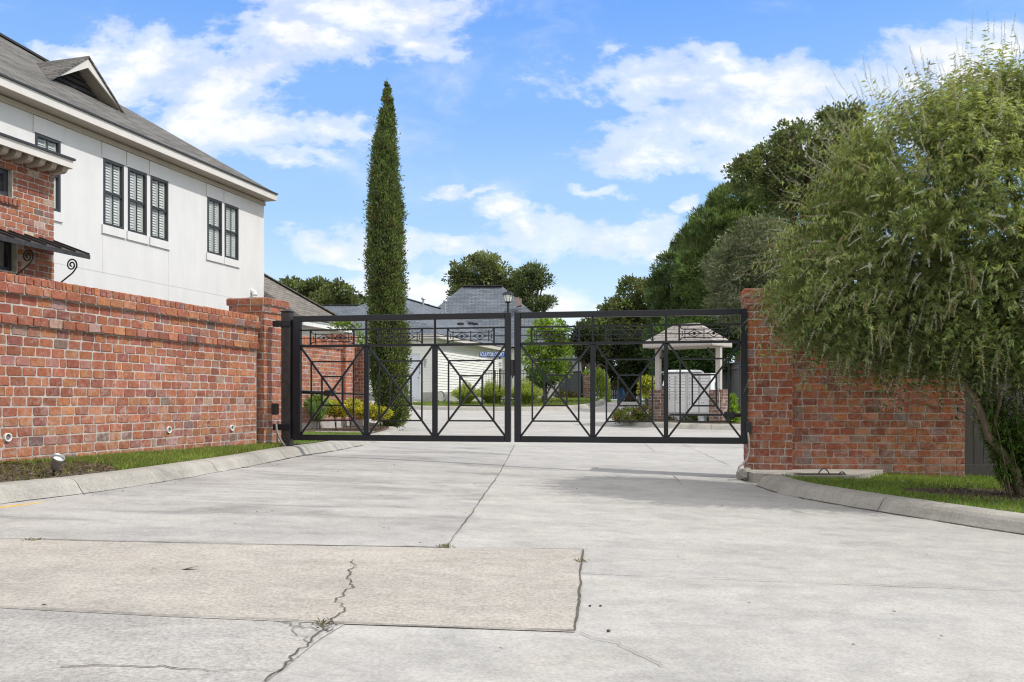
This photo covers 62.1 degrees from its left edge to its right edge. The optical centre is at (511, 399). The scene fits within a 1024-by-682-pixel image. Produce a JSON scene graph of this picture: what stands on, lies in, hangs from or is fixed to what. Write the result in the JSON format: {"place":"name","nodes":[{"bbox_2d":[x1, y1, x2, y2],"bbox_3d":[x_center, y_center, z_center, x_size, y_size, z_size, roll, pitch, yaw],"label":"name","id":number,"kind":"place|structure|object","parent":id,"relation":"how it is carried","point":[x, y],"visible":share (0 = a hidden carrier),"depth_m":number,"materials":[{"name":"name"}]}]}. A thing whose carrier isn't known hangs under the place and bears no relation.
{"place":"outdoors","nodes":[
{"label":"outdoors","id":0,"kind":"place"},
{"bbox_2d":[0,446,282,482],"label":"verge","id":1,"kind":"structure","parent":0,"point":[62,474],"depth_m":7.45,"materials":[{"name":"green plant"}]},
{"bbox_2d":[0,459,117,480],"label":"mulch bed","id":2,"kind":"object","parent":1,"relation":"on","point":[92,467],"visible":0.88,"depth_m":7.44,"materials":[{"name":"brown soil"}]},
{"bbox_2d":[50,453,64,475],"bbox_3d":[-3.776,0.575,7.037,0.155,0.261,0.099,0,0,29],"label":"landscape spotlight","id":3,"kind":"object","parent":2,"relation":"on","point":[57,460],"visible":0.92,"depth_m":7.03,"materials":[{"name":"silver metal"}]},
{"bbox_2d":[0,272,288,462],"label":"brick wall","id":4,"kind":"structure","parent":1,"relation":"on","point":[84,370],"depth_m":9.41,"materials":[{"name":"red brick"}]},
{"bbox_2d":[271,403,278,414],"bbox_3d":[-3.325,0.130,11.930,0.075,0.160,0.090,0,0,9],"label":"junction box","id":5,"kind":"object","parent":4,"relation":"attached to","point":[274,408],"visible":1,"depth_m":11.89,"materials":[{"name":"black plastic"}]},
{"bbox_2d":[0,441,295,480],"bbox_3d":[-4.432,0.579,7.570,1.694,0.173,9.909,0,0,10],"label":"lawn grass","id":6,"kind":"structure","parent":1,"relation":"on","point":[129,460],"depth_m":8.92,"materials":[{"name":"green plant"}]},
{"bbox_2d":[302,423,388,443],"bbox_3d":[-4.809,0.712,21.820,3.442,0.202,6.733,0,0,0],"label":"mulch bed","id":7,"kind":"object","parent":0,"point":[357,429],"visible":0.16,"depth_m":20.48,"materials":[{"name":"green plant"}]},
{"bbox_2d":[305,399,328,429],"bbox_3d":[-4.459,0.328,19.489,0.597,0.768,0.725,0,0,0],"label":"strap leaf plant","id":8,"kind":"object","parent":7,"relation":"on","point":[321,412],"visible":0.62,"depth_m":19.39,"materials":[{"name":"green plant"}]},
{"bbox_2d":[303,394,335,428],"bbox_3d":[-4.609,0.233,20.199,0.746,0.948,0.737,0,0,21],"label":"broadleaf plant","id":9,"kind":"object","parent":7,"relation":"on","point":[316,398],"visible":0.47,"depth_m":20.11,"materials":[{"name":"green plant"}]},
{"bbox_2d":[302,334,362,428],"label":"brick wall","id":10,"kind":"structure","parent":7,"relation":"on","point":[332,354],"depth_m":21.48,"materials":[{"name":"red brick"}]},
{"bbox_2d":[326,399,343,428],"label":"euonymus shrub","id":11,"kind":"object","parent":7,"relation":"on","point":[331,411],"visible":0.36,"depth_m":20.48,"materials":[{"name":"yellow plant"}]},
{"bbox_2d":[327,321,364,343],"bbox_3d":[-4.834,-0.915,24.981,1.290,3.179,0.977,0,0,0],"label":"vine shrub","id":12,"kind":"object","parent":7,"relation":"on","point":[341,324],"visible":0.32,"depth_m":24.89,"materials":[{"name":"green plant"}]},
{"bbox_2d":[334,397,362,429],"bbox_3d":[-3.855,0.319,20.293,0.782,0.787,0.660,0,0,0],"label":"euonymus shrub","id":13,"kind":"object","parent":7,"relation":"on","point":[358,406],"visible":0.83,"depth_m":20.21,"materials":[{"name":"yellow plant"}]},
{"bbox_2d":[358,401,377,418],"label":"euonymus shrub","id":14,"kind":"object","parent":7,"relation":"on","point":[372,407],"visible":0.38,"depth_m":20.56,"materials":[{"name":"yellow plant"}]},
{"bbox_2d":[369,406,394,428],"bbox_3d":[-3.229,0.416,20.875,0.686,0.606,0.658,0,0,0],"label":"euonymus shrub","id":15,"kind":"object","parent":7,"relation":"on","point":[388,414],"visible":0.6,"depth_m":20.77,"materials":[{"name":"yellow plant"}]},
{"bbox_2d":[357,80,413,429],"bbox_3d":[-3.540,-4.098,24.003,1.629,9.968,1.496,0,0,0],"label":"cypress tree","id":16,"kind":"object","parent":7,"relation":"on","point":[385,253],"visible":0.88,"depth_m":23.68,"materials":[{"name":"green plant"}]},
{"bbox_2d":[406,397,601,406],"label":"lawn","id":17,"kind":"structure","parent":0,"point":[499,406],"depth_m":35.87,"materials":[{"name":"green plant"}]},
{"bbox_2d":[322,305,358,313],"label":"house","id":18,"kind":"structure","parent":17,"relation":"on","point":[335,309],"depth_m":55.26,"materials":[{"name":"grey"}]},
{"bbox_2d":[337,285,558,402],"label":"sided house","id":19,"kind":"structure","parent":17,"relation":"on","point":[477,299],"depth_m":43.85,"materials":[{"name":"white wood"}]},
{"bbox_2d":[409,354,419,399],"bbox_3d":[-4.385,-1.025,38.222,0.532,2.050,0.110,0,0,16],"label":"door","id":20,"kind":"structure","parent":19,"relation":"in","point":[416,377],"depth_m":38.23,"materials":[{"name":"paint"}]},
{"bbox_2d":[438,391,447,400],"bbox_3d":[-3.071,0.119,38.244,0.702,1.036,0.401,0,0,-43],"label":"utility meter","id":21,"kind":"object","parent":19,"relation":"attached to","point":[445,397],"visible":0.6,"depth_m":38.13,"materials":[{"name":"metal"}]},
{"bbox_2d":[485,370,525,399],"bbox_3d":[-0.316,-0.563,36.800,1.880,1.445,0.060,0,0,0],"label":"picket fence","id":22,"kind":"object","parent":17,"relation":"on","point":[497,373],"visible":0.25,"depth_m":36.79,"materials":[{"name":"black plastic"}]},
{"bbox_2d":[502,289,513,311],"bbox_3d":[-0.162,-2.035,34.400,0.480,4.869,0.416,0,0,0],"label":"street lamp","id":23,"kind":"object","parent":17,"relation":"on","point":[507,295],"visible":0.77,"depth_m":34.31,"materials":[{"name":"white glass"}]},
{"bbox_2d":[522,358,568,401],"bbox_3d":[1.859,-0.833,38.234,1.780,2.383,4.469,0,0,25],"label":"tree","id":24,"kind":"object","parent":17,"relation":"on","point":[538,381],"visible":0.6,"depth_m":36.82,"materials":[{"name":"green plant"}]},
{"bbox_2d":[521,318,574,399],"bbox_3d":[1.521,-1.789,37.984,2.670,4.203,1.956,0,0,0],"label":"crape myrtle","id":25,"kind":"object","parent":17,"relation":"on","point":[560,351],"visible":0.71,"depth_m":37.70,"materials":[{"name":"green plant"}]},
{"bbox_2d":[553,388,565,397],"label":"shrub","id":26,"kind":"object","parent":17,"relation":"on","point":[560,392],"visible":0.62,"depth_m":43.42,"materials":[{"name":"green plant"}]},
{"bbox_2d":[562,391,575,397],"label":"shrub","id":27,"kind":"object","parent":17,"relation":"on","point":[572,395],"visible":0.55,"depth_m":42.93,"materials":[{"name":"green plant"}]},
{"bbox_2d":[558,371,584,397],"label":"board fence","id":28,"kind":"object","parent":17,"relation":"on","point":[573,382],"visible":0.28,"depth_m":46.07,"materials":[{"name":"grey wood"}]},
{"bbox_2d":[583,375,589,399],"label":"brick pier","id":29,"kind":"structure","parent":17,"relation":"on","point":[586,385],"depth_m":44.93,"materials":[{"name":"brown brick"}]},
{"bbox_2d":[570,321,614,372],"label":"oak tree","id":30,"kind":"object","parent":17,"relation":"on","point":[585,358],"visible":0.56,"depth_m":48.67,"materials":[{"name":"green plant"}]},
{"bbox_2d":[581,363,611,401],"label":"weeping willow","id":31,"kind":"object","parent":17,"relation":"on","point":[600,382],"visible":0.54,"depth_m":47.01,"materials":[{"name":"green plant"}]},
{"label":"mulch bed","id":32,"kind":"structure","parent":17,"relation":"on","visible":0},
{"bbox_2d":[450,380,480,403],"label":"ornamental grass","id":33,"kind":"object","parent":32,"relation":"on","point":[465,390],"depth_m":35.08,"materials":[{"name":"green plant"}]},
{"bbox_2d":[477,377,504,406],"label":"ornamental grass","id":34,"kind":"object","parent":32,"relation":"on","point":[487,392],"depth_m":35.55,"materials":[{"name":"green plant"}]},
{"bbox_2d":[479,350,504,403],"bbox_3d":[-0.829,-0.864,35.386,1.066,2.395,0.088,0,0,0],"label":"street sign","id":35,"kind":"object","parent":32,"relation":"on","point":[488,354],"visible":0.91,"depth_m":35.35,"materials":[{"name":"blue metal"}]},
{"bbox_2d":[511,376,542,406],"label":"ornamental grass","id":36,"kind":"object","parent":32,"relation":"on","point":[526,392],"depth_m":34.71,"materials":[{"name":"green plant"}]},
{"bbox_2d":[0,0,1023,399],"label":"sky","id":37,"kind":"structure","parent":0,"point":[574,137],"materials":[{"name":"blue"}]},
{"bbox_2d":[5,401,1023,681],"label":"road","id":38,"kind":"structure","parent":0,"point":[639,519],"depth_m":4.45,"materials":[{"name":"concrete"}]},
{"bbox_2d":[0,608,343,681],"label":"road slab","id":39,"kind":"structure","parent":38,"relation":"on","point":[40,646],"depth_m":2.91,"materials":[{"name":"beige concrete"}]},
{"bbox_2d":[0,443,512,546],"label":"road slab","id":40,"kind":"structure","parent":38,"relation":"on","point":[414,504],"depth_m":6.59,"materials":[{"name":"grey concrete"}]},
{"bbox_2d":[0,501,43,507],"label":"road marking","id":41,"kind":"object","parent":40,"relation":"on","point":[19,504],"visible":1,"depth_m":6.08,"materials":[{"name":"yellow paint"}]},
{"bbox_2d":[273,310,293,445],"bbox_3d":[-3.213,-0.254,12.033,0.298,2.008,0.167,0,0,9],"label":"gate post","id":42,"kind":"object","parent":38,"relation":"on","point":[285,324],"visible":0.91,"depth_m":11.98,"materials":[{"name":"metal"}]},
{"bbox_2d":[293,312,513,441],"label":"driveway gate","id":43,"kind":"structure","parent":42,"relation":"attached to","point":[298,431],"depth_m":11.75,"materials":[{"name":"black metal"}]},
{"bbox_2d":[302,390,370,395],"bbox_3d":[-2.515,-0.095,12.150,1.020,0.089,0.090,0,0,9],"label":"gate opener","id":44,"kind":"object","parent":43,"relation":"attached to","point":[326,392],"visible":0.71,"depth_m":12.13,"materials":[{"name":"black metal"}]},
{"bbox_2d":[0,539,581,631],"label":"road slab","id":45,"kind":"structure","parent":38,"relation":"on","point":[512,589],"depth_m":3.97,"materials":[{"name":"concrete"}]},
{"bbox_2d":[21,466,588,627],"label":"weeds","id":46,"kind":"object","parent":38,"relation":"on","point":[444,545],"visible":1,"depth_m":4.78,"materials":[{"name":"green plant"}]},
{"bbox_2d":[42,462,940,647],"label":"fallen leaves","id":47,"kind":"object","parent":38,"relation":"on","point":[421,542],"visible":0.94,"depth_m":6.23,"materials":[{"name":"brown plant"}]},
{"bbox_2d":[1,444,1023,679],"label":"road joint","id":48,"kind":"object","parent":38,"relation":"on","point":[575,621],"visible":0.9,"depth_m":3.75,"materials":[{"name":"grey concrete"}]},
{"bbox_2d":[619,387,624,401],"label":"trash bin","id":49,"kind":"object","parent":38,"relation":"on","point":[621,393],"visible":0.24,"depth_m":57.18,"materials":[{"name":"blue plastic"}]},
{"bbox_2d":[646,370,703,405],"bbox_3d":[6.450,-0.319,33.635,1.880,1.625,4.530,0,0,0],"label":"parked car","id":50,"kind":"object","parent":38,"relation":"on","point":[673,372],"visible":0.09,"depth_m":31.75,"materials":[{"name":"paint"}]},
{"bbox_2d":[737,432,749,478],"bbox_3d":[2.924,0.698,10.726,0.129,0.558,0.421,0,0,21],"label":"cable","id":51,"kind":"object","parent":38,"relation":"on","point":[744,461],"visible":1,"depth_m":10.77,"materials":[{"name":"grey plastic"}]},
{"bbox_2d":[629,413,739,423],"bbox_3d":[7.778,0.579,27.050,8.487,0.292,6.321,0,0,0],"label":"planting bed","id":52,"kind":"object","parent":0,"point":[673,421],"visible":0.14,"depth_m":25.95,"materials":[{"name":"soil"}]},
{"bbox_2d":[610,403,651,423],"bbox_3d":[3.632,0.437,25.857,1.409,0.708,1.269,0,0,0],"label":"rose shrub","id":53,"kind":"object","parent":52,"relation":"on","point":[637,413],"visible":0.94,"depth_m":25.71,"materials":[{"name":"green plant"}]},
{"bbox_2d":[636,374,654,404],"bbox_3d":[4.889,-0.233,30.973,0.795,1.450,0.775,0,0,0],"label":"golden shrub","id":54,"kind":"object","parent":52,"relation":"on","point":[646,380],"visible":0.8,"depth_m":30.90,"materials":[{"name":"yellow plant"}]},
{"bbox_2d":[663,374,686,419],"bbox_3d":[5.153,-0.062,26.327,0.795,1.471,0.490,0,0,38],"label":"cluster mailbox","id":55,"kind":"object","parent":52,"relation":"on","point":[673,393],"visible":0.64,"depth_m":26.11,"materials":[{"name":"metal"}]},
{"bbox_2d":[668,400,674,411],"bbox_3d":[4.872,0.201,26.256,0.329,0.375,0.012,0,0,38],"label":"parcel door","id":56,"kind":"structure","parent":55,"relation":"in","point":[671,403],"depth_m":26.21,"materials":[{"name":"metal"}]},
{"bbox_2d":[676,400,684,411],"bbox_3d":[5.158,0.201,26.031,0.327,0.375,0.018,0,0,38],"label":"parcel door","id":57,"kind":"structure","parent":55,"relation":"in","point":[677,401],"depth_m":26.00,"materials":[{"name":"metal"}]},
{"bbox_2d":[643,323,731,420],"bbox_3d":[5.332,-0.721,25.778,2.437,3.187,1.500,0,0,38],"label":"mailbox shelter","id":58,"kind":"object","parent":52,"relation":"on","point":[658,403],"visible":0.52,"depth_m":25.45,"materials":[{"name":"beige"}]},
{"bbox_2d":[668,414,708,420],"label":"green shrub","id":59,"kind":"object","parent":52,"relation":"on","point":[690,417],"visible":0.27,"depth_m":26.22,"materials":[{"name":"green plant"}]},
{"bbox_2d":[687,373,714,420],"bbox_3d":[5.782,-0.062,25.841,0.795,1.471,0.490,0,0,38],"label":"cluster mailbox","id":60,"kind":"object","parent":52,"relation":"on","point":[704,381],"visible":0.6,"depth_m":25.67,"materials":[{"name":"metal"}]},
{"bbox_2d":[688,400,697,412],"bbox_3d":[5.499,0.201,25.768,0.329,0.375,0.018,0,0,38],"label":"parcel door","id":61,"kind":"structure","parent":60,"relation":"in","point":[694,409],"depth_m":25.76,"materials":[{"name":"metal"}]},
{"bbox_2d":[700,400,708,412],"bbox_3d":[5.787,0.201,25.545,0.327,0.375,0.018,0,0,38],"label":"parcel door","id":62,"kind":"structure","parent":60,"relation":"in","point":[702,402],"depth_m":25.54,"materials":[{"name":"metal"}]},
{"bbox_2d":[727,393,739,422],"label":"leafy plant","id":63,"kind":"object","parent":52,"relation":"on","point":[733,400],"visible":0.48,"depth_m":25.25,"materials":[{"name":"green plant"}]},
{"bbox_2d":[782,472,1023,512],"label":"verge","id":64,"kind":"structure","parent":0,"point":[875,479],"depth_m":9.37,"materials":[{"name":"green plant"}]},
{"bbox_2d":[736,467,751,479],"bbox_3d":[2.946,0.935,10.737,0.202,0.160,0.186,0,0,0],"label":"concrete lump","id":65,"kind":"object","parent":64,"relation":"on","point":[743,471],"visible":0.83,"depth_m":10.69,"materials":[{"name":"grey concrete"}]},
{"bbox_2d":[745,469,882,482],"bbox_3d":[3.870,1.048,10.525,1.820,0.304,1.010,0,0,0],"label":"concrete pad","id":66,"kind":"object","parent":64,"relation":"on","point":[756,475],"visible":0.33,"depth_m":10.52,"materials":[{"name":"concrete"}]},
{"bbox_2d":[739,288,964,477],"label":"brick wall","id":67,"kind":"structure","parent":64,"relation":"on","point":[787,433],"depth_m":11.05,"materials":[{"name":"red brick"}]},
{"bbox_2d":[514,308,746,443],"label":"driveway gate","id":68,"kind":"structure","parent":67,"relation":"attached to","point":[592,437],"depth_m":11.23,"materials":[{"name":"black metal"}]},
{"bbox_2d":[670,412,739,417],"bbox_3d":[2.613,0.200,11.294,1.018,0.086,0.090,0,0,9],"label":"gate opener","id":69,"kind":"object","parent":67,"relation":"attached to","point":[733,414],"visible":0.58,"depth_m":11.27,"materials":[{"name":"black metal"}]},
{"bbox_2d":[745,422,751,433],"bbox_3d":[3.046,0.361,10.953,0.075,0.150,0.060,0,0,9],"label":"junction box","id":70,"kind":"object","parent":67,"relation":"attached to","point":[748,426],"visible":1,"depth_m":10.92,"materials":[{"name":"black plastic"}]},
{"bbox_2d":[897,484,1023,501],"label":"mulch bed","id":71,"kind":"object","parent":64,"relation":"on","point":[995,490],"visible":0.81,"depth_m":8.75,"materials":[{"name":"brown soil"}]},
{"bbox_2d":[722,9,1023,496],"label":"chaste tree","id":72,"kind":"object","parent":71,"relation":"on","point":[957,288],"visible":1,"depth_m":8.30,"materials":[{"name":"green plant"}]},
{"bbox_3d":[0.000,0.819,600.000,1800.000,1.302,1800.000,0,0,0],"label":"ground","id":73,"kind":"structure","parent":0,"visible":0},
{"bbox_2d":[0,33,277,310],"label":"stucco house","id":74,"kind":"structure","parent":73,"relation":"on","point":[101,187],"depth_m":18.63,"materials":[{"name":"white paint"}]},
{"bbox_2d":[0,168,7,196],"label":"window","id":75,"kind":"structure","parent":74,"relation":"in","point":[3,172],"depth_m":11.76,"materials":[{"name":"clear glass"}]},
{"bbox_2d":[0,241,10,270],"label":"window","id":76,"kind":"structure","parent":74,"relation":"in","point":[7,245],"depth_m":11.84,"materials":[{"name":"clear glass"}]},
{"bbox_2d":[35,132,60,212],"bbox_3d":[-9.247,-4.432,16.682,0.362,1.417,0.619,0,0,16],"label":"window","id":77,"kind":"structure","parent":74,"relation":"in","point":[56,145],"depth_m":16.86,"materials":[{"name":"black glass"}]},
{"bbox_2d":[103,158,123,229],"bbox_3d":[-8.763,-4.432,18.391,0.362,1.417,0.606,0,0,16],"label":"window","id":78,"kind":"structure","parent":74,"relation":"in","point":[109,175],"depth_m":18.36,"materials":[{"name":"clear glass"}]},
{"bbox_2d":[115,167,146,235],"bbox_3d":[-8.562,-4.432,19.100,0.362,1.417,0.602,0,0,16],"label":"window","id":79,"kind":"structure","parent":74,"relation":"in","point":[133,204],"depth_m":19.16,"materials":[{"name":"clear glass"}]},
{"bbox_2d":[138,175,167,240],"bbox_3d":[-8.362,-4.432,19.808,0.362,1.417,0.609,0,0,16],"label":"window","id":80,"kind":"structure","parent":74,"relation":"in","point":[155,208],"depth_m":19.78,"materials":[{"name":"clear glass"}]},
{"bbox_2d":[207,196,221,255],"bbox_3d":[-7.788,-4.432,21.837,0.362,1.417,0.612,0,0,16],"label":"window","id":81,"kind":"structure","parent":74,"relation":"in","point":[211,210],"depth_m":21.80,"materials":[{"name":"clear glass"}]},
{"bbox_2d":[215,203,238,260],"bbox_3d":[-7.588,-4.432,22.544,0.362,1.417,0.617,0,0,16],"label":"window","id":82,"kind":"structure","parent":74,"relation":"in","point":[228,248],"depth_m":22.60,"materials":[{"name":"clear glass"}]},
{"bbox_2d":[0,422,399,503],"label":"kerb","id":83,"kind":"structure","parent":73,"relation":"on","point":[14,491],"depth_m":7.92,"materials":[{"name":"concrete"}]},
{"bbox_2d":[275,424,285,445],"bbox_3d":[-3.235,0.493,11.863,0.175,0.313,0.043,0,0,23],"label":"conduit","id":84,"kind":"object","parent":83,"relation":"on","point":[280,439],"visible":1,"depth_m":11.86,"materials":[{"name":"grey plastic"}]},
{"bbox_2d":[264,273,355,337],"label":"garage","id":85,"kind":"structure","parent":73,"relation":"on","point":[300,304],"depth_m":26.23,"materials":[{"name":"white"}]},
{"bbox_2d":[278,274,362,305],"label":"oak tree","id":86,"kind":"object","parent":73,"relation":"on","point":[321,291],"visible":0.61,"depth_m":73.97,"materials":[{"name":"green plant"}]},
{"bbox_2d":[357,293,367,303],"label":"tree","id":87,"kind":"object","parent":73,"relation":"on","point":[364,297],"visible":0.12,"depth_m":89.50,"materials":[{"name":"green plant"}]},
{"bbox_2d":[441,249,525,299],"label":"oak tree","id":88,"kind":"object","parent":73,"relation":"on","point":[489,270],"visible":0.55,"depth_m":78.98,"materials":[{"name":"green plant"}]},
{"bbox_2d":[409,399,605,410],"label":"kerb","id":89,"kind":"structure","parent":73,"relation":"on","point":[600,402],"depth_m":33.76,"materials":[{"name":"concrete"}]},
{"bbox_2d":[508,258,558,311],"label":"oak tree","id":90,"kind":"object","parent":73,"relation":"on","point":[533,278],"visible":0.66,"depth_m":77.45,"materials":[{"name":"green plant"}]},
{"bbox_2d":[562,355,581,372],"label":"house","id":91,"kind":"structure","parent":73,"relation":"on","point":[576,366],"depth_m":70.00,"materials":[{"name":"grey paint"}]},
{"bbox_2d":[580,309,598,333],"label":"tree","id":92,"kind":"object","parent":73,"relation":"on","point":[584,321],"depth_m":79.42,"materials":[{"name":"green plant"}]},
{"bbox_2d":[610,381,616,391],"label":"shrub","id":93,"kind":"object","parent":73,"relation":"on","point":[613,385],"visible":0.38,"depth_m":57.07,"materials":[{"name":"green plant"}]},
{"bbox_2d":[610,387,636,398],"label":"board fence","id":94,"kind":"object","parent":73,"relation":"on","point":[614,394],"visible":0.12,"depth_m":57.98,"materials":[{"name":"grey wood"}]},
{"bbox_2d":[614,411,739,429],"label":"kerb","id":95,"kind":"structure","parent":73,"relation":"on","point":[696,426],"depth_m":24.65,"materials":[{"name":"concrete"}]},
{"bbox_2d":[756,475,1023,534],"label":"kerb","id":96,"kind":"structure","parent":73,"relation":"on","point":[992,519],"depth_m":7.72,"materials":[{"name":"concrete"}]},
{"bbox_2d":[964,351,1023,477],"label":"board fence","id":97,"kind":"object","parent":73,"relation":"on","point":[976,460],"visible":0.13,"depth_m":11.30,"materials":[{"name":"grey wood"}]},
{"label":"lawn","id":98,"kind":"structure","parent":73,"relation":"on","visible":0},
{"bbox_2d":[588,273,654,340],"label":"oak tree","id":99,"kind":"object","parent":98,"relation":"on","point":[631,300],"visible":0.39,"depth_m":54.25,"materials":[{"name":"green plant"}]},
{"bbox_2d":[595,320,663,401],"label":"broadleaf tree","id":100,"kind":"object","parent":98,"relation":"on","point":[622,351],"visible":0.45,"depth_m":51.12,"materials":[{"name":"green plant"}]},
{"bbox_2d":[641,229,732,357],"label":"pine tree","id":101,"kind":"object","parent":98,"relation":"on","point":[660,280],"visible":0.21,"depth_m":49.23,"materials":[{"name":"green plant"}]},
{"bbox_2d":[639,302,740,375],"bbox_3d":[8.573,-2.176,39.545,5.312,4.789,4.491,0,0,0],"label":"broadleaf tree","id":102,"kind":"object","parent":98,"relation":"on","point":[706,366],"visible":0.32,"depth_m":38.92,"materials":[{"name":"green plant"}]},
{"bbox_2d":[669,180,790,361],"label":"pine tree","id":103,"kind":"object","parent":98,"relation":"on","point":[721,211],"visible":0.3,"depth_m":42.84,"materials":[{"name":"green plant"}]},
{"bbox_2d":[722,362,739,403],"bbox_3d":[10.045,-0.557,43.969,0.888,2.490,28.100,0,0,5],"label":"board fence","id":104,"kind":"object","parent":98,"relation":"on","point":[735,377],"visible":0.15,"depth_m":37.85,"materials":[{"name":"grey wood"}]},
{"bbox_2d":[693,210,820,337],"bbox_3d":[9.683,-3.368,32.980,5.208,7.830,3.838,0,0,0],"label":"live oak tree","id":105,"kind":"object","parent":98,"relation":"on","point":[730,291],"visible":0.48,"depth_m":32.41,"materials":[{"name":"green plant"}]},
{"bbox_2d":[720,98,915,304],"bbox_3d":[12.854,-6.147,36.046,8.478,13.107,5.464,0,0,0],"label":"oak tree","id":106,"kind":"object","parent":98,"relation":"on","point":[749,165],"visible":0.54,"depth_m":35.27,"materials":[{"name":"green plant"}]},
{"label":"lawn","id":107,"kind":"structure","parent":0,"visible":0},
{"bbox_2d":[293,431,361,443],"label":"lawn grass","id":108,"kind":"structure","parent":107,"relation":"on","point":[332,433],"depth_m":16.44,"materials":[{"name":"green plant"}]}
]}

